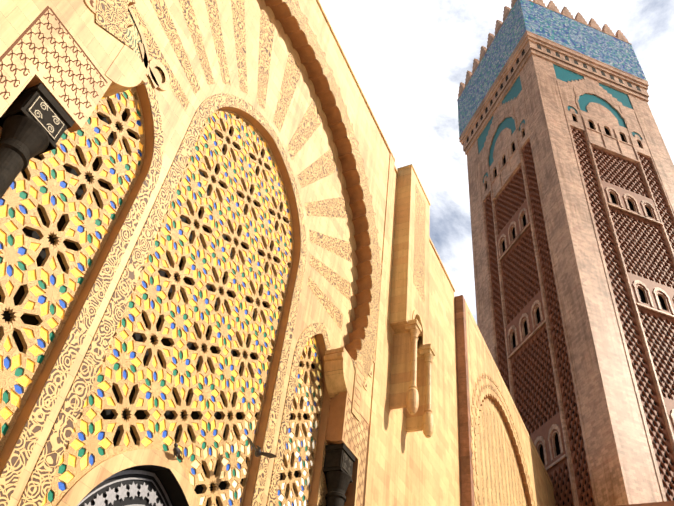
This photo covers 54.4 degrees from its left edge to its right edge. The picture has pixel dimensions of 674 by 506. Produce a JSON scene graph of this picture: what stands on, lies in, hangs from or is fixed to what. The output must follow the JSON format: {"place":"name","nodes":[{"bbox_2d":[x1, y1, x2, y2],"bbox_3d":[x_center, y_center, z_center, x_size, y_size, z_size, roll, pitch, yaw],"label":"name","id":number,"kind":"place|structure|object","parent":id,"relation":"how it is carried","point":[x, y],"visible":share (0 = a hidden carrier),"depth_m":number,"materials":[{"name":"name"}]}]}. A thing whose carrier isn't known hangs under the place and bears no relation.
{"place":"outdoors","nodes":[
{"label":"outdoors","id":0,"kind":"place"},
{"bbox_2d":[126,11,142,60],"bbox_3d":[-6.902,-7.474,21.377,0.001,1.709,2.376,-14,-49,21],"label":"carved finial","id":1,"kind":"object","parent":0,"point":[133,37],"visible":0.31,"depth_m":21.68,"materials":[{"name":"beige stone"}]},
{"bbox_2d":[22,0,371,505],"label":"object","id":2,"kind":"structure","parent":0,"point":[324,94],"depth_m":35.32,"materials":[{"name":"stone"}]},
{"bbox_2d":[128,6,169,90],"bbox_3d":[-6.692,-7.076,21.676,0.100,2.113,3.900,-14,-49,21],"label":"carved ornament","id":3,"kind":"object","parent":2,"relation":"attached to","point":[151,65],"visible":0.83,"depth_m":22.10,"materials":[{"name":"beige stone"}]},
{"bbox_2d":[0,0,357,505],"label":"relief","id":4,"kind":"object","parent":2,"relation":"attached to","point":[176,118],"visible":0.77,"depth_m":28.90,"materials":[{"name":"stone"}]},
{"bbox_2d":[0,74,330,505],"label":"arch borders","id":5,"kind":"object","parent":4,"relation":"attached to","point":[42,474],"visible":0.77,"depth_m":19.02,"materials":[{"name":"beige stone"}]},
{"bbox_2d":[128,0,351,330],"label":"arch voussoirs","id":6,"kind":"object","parent":4,"relation":"attached to","point":[323,166],"visible":0.98,"depth_m":31.06,"materials":[{"name":"stone"}]},
{"bbox_2d":[103,44,353,397],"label":"imposts","id":7,"kind":"object","parent":2,"relation":"attached to","point":[127,70],"visible":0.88,"depth_m":20.16,"materials":[{"name":"stone"}]},
{"bbox_2d":[247,437,276,457],"bbox_3d":[-2.553,6.469,21.470,1.242,0.331,0.851,29,-43,14],"label":"flying pigeon","id":8,"kind":"object","parent":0,"point":[258,453],"visible":1,"depth_m":21.44,"materials":[{"name":"grey"}]},
{"bbox_2d":[454,295,474,505],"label":"wall edge","id":9,"kind":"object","parent":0,"point":[466,467],"depth_m":46.17,"materials":[{"name":"brown stone"}]},
{"bbox_2d":[319,0,673,323],"label":"sky","id":10,"kind":"structure","parent":0,"point":[409,59],"materials":[{"name":"white"}]},
{"bbox_2d":[470,373,535,505],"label":"molding","id":11,"kind":"structure","parent":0,"point":[471,417],"depth_m":50.48,"materials":[{"name":"beige stone"}]},
{"bbox_3d":[15.429,14.836,13.330,17.750,7.030,31.000,-14,-49,21],"label":"wall","id":12,"kind":"object","parent":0,"visible":0},
{"bbox_2d":[617,501,673,505],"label":"wall coping","id":13,"kind":"object","parent":12,"relation":"on","point":[667,503],"depth_m":8.38,"materials":[{"name":"red stone"}]},
{"label":"ground","id":14,"kind":"structure","parent":0,"visible":0},
{"bbox_2d":[0,87,144,452],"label":"lattice screen","id":15,"kind":"object","parent":14,"relation":"on","point":[12,199],"visible":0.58,"depth_m":17.10,"materials":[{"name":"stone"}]},
{"bbox_2d":[0,90,142,435],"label":"mosaic tiles","id":16,"kind":"object","parent":15,"relation":"attached to","point":[24,380],"visible":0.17,"depth_m":16.97,"materials":[{"name":"yellow tile"}]},
{"bbox_2d":[0,100,316,505],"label":"star-shaped lattice openings","id":17,"kind":"object","parent":14,"relation":"on","point":[104,414],"depth_m":20.79,"materials":[{"name":"black"}]},
{"bbox_2d":[0,84,329,505],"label":"arch reveals","id":18,"kind":"object","parent":14,"relation":"on","point":[11,441],"visible":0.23,"depth_m":22.74,"materials":[{"name":"brown stone"}]},
{"bbox_2d":[42,109,293,505],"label":"lattice screen","id":19,"kind":"object","parent":18,"relation":"attached to","point":[91,445],"visible":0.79,"depth_m":22.40,"materials":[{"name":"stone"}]},
{"bbox_2d":[56,449,198,505],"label":"door frame","id":20,"kind":"object","parent":19,"relation":"attached to","point":[80,489],"visible":0.9,"depth_m":17.37,"materials":[{"name":"beige stone"}]},
{"bbox_2d":[77,468,171,505],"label":"door","id":21,"kind":"structure","parent":20,"relation":"in","point":[138,499],"depth_m":18.03,"materials":[{"name":"black metal"}]},
{"bbox_2d":[134,465,188,505],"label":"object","id":22,"kind":"structure","parent":19,"relation":"attached to","point":[170,484],"depth_m":19.19,"materials":[{"name":"black metal"}]},
{"bbox_2d":[41,112,291,505],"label":"mosaic tiles","id":23,"kind":"object","parent":19,"relation":"attached to","point":[76,444],"visible":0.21,"depth_m":22.03,"materials":[{"name":"yellow tile"}]},
{"bbox_2d":[173,443,182,459],"bbox_3d":[-4.652,5.825,19.110,0.225,0.306,0.788,1,-45,8],"label":"bird","id":24,"kind":"object","parent":19,"relation":"on","point":[177,451],"visible":1,"depth_m":18.99},
{"bbox_2d":[0,83,355,505],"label":"bronze columns","id":25,"kind":"structure","parent":14,"relation":"on","point":[26,136],"depth_m":15.88,"materials":[{"name":"black metal"}]},
{"bbox_2d":[29,96,352,475],"bbox_3d":[-3.333,2.728,21.650,0.001,0.627,19.000,-14,-49,21],"label":"column capital ornament","id":26,"kind":"object","parent":25,"relation":"attached to","point":[49,131],"visible":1,"depth_m":16.13,"materials":[{"name":"beige stone"}]},
{"bbox_2d":[275,335,322,505],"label":"lattice screen","id":27,"kind":"object","parent":14,"relation":"on","point":[291,480],"visible":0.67,"depth_m":26.94,"materials":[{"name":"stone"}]},
{"bbox_2d":[277,339,321,505],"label":"mosaic tiles","id":28,"kind":"object","parent":27,"relation":"attached to","point":[297,454],"visible":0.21,"depth_m":26.93,"materials":[{"name":"white tile"}]},
{"bbox_2d":[316,0,460,505],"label":"wall","id":29,"kind":"structure","parent":14,"relation":"on","point":[405,468],"depth_m":37.93,"materials":[{"name":"stone"}]},
{"bbox_2d":[0,0,381,505],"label":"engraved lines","id":30,"kind":"object","parent":29,"relation":"attached to","point":[20,37],"visible":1,"depth_m":17.04,"materials":[{"name":"brown stone"}]},
{"bbox_2d":[0,0,389,505],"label":"front wall","id":31,"kind":"structure","parent":29,"relation":"attached to","point":[101,46],"depth_m":18.15,"materials":[{"name":"stone"}]},
{"bbox_2d":[351,359,363,420],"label":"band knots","id":32,"kind":"object","parent":31,"relation":"attached to","point":[356,385],"visible":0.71,"depth_m":29.70,"materials":[{"name":"stone"}]},
{"bbox_2d":[84,0,381,389],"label":"trim","id":33,"kind":"structure","parent":29,"relation":"attached to","point":[89,6],"depth_m":35.51,"materials":[{"name":"stone"}]},
{"bbox_2d":[95,0,380,386],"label":"band","id":34,"kind":"object","parent":29,"relation":"attached to","point":[112,17],"visible":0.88,"depth_m":34.70,"materials":[{"name":"stone"}]},
{"bbox_2d":[389,164,430,356],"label":"pier","id":35,"kind":"structure","parent":29,"relation":"attached to","point":[406,300],"depth_m":40.59,"materials":[{"name":"stone"}]},
{"bbox_2d":[390,310,434,437],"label":"pier pendants","id":36,"kind":"object","parent":35,"relation":"attached to","point":[410,389],"visible":1,"depth_m":35.40,"materials":[{"name":"beige stone"}]},
{"bbox_2d":[413,185,425,303],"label":"wall pier side","id":37,"kind":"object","parent":35,"relation":"attached to","point":[419,250],"depth_m":42.92,"materials":[{"name":"beige stone"}]},
{"bbox_2d":[478,394,531,505],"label":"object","id":38,"kind":"structure","parent":14,"relation":"on","point":[515,448],"depth_m":59.79,"materials":[{"name":"beige stone"}]},
{"bbox_2d":[477,398,526,505],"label":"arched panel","id":39,"kind":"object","parent":38,"relation":"attached to","point":[487,402],"depth_m":53.50,"materials":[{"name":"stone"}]},
{"bbox_2d":[477,406,523,505],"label":"panel grooves","id":40,"kind":"object","parent":39,"relation":"attached to","point":[482,476],"depth_m":52.59,"materials":[{"name":"beige stone"}]},
{"bbox_2d":[468,312,551,505],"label":"engraved lines","id":41,"kind":"object","parent":38,"relation":"attached to","point":[506,409],"visible":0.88,"depth_m":52.86,"materials":[{"name":"brown stone"}]},
{"bbox_2d":[465,301,555,505],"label":"front wall","id":42,"kind":"structure","parent":38,"relation":"attached to","point":[537,473],"depth_m":58.15,"materials":[{"name":"stone"}]},
{"bbox_2d":[457,0,673,505],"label":"minaret","id":43,"kind":"object","parent":14,"relation":"on","point":[570,165],"visible":0.98,"depth_m":95.39,"materials":[{"name":"stone"}]}
]}

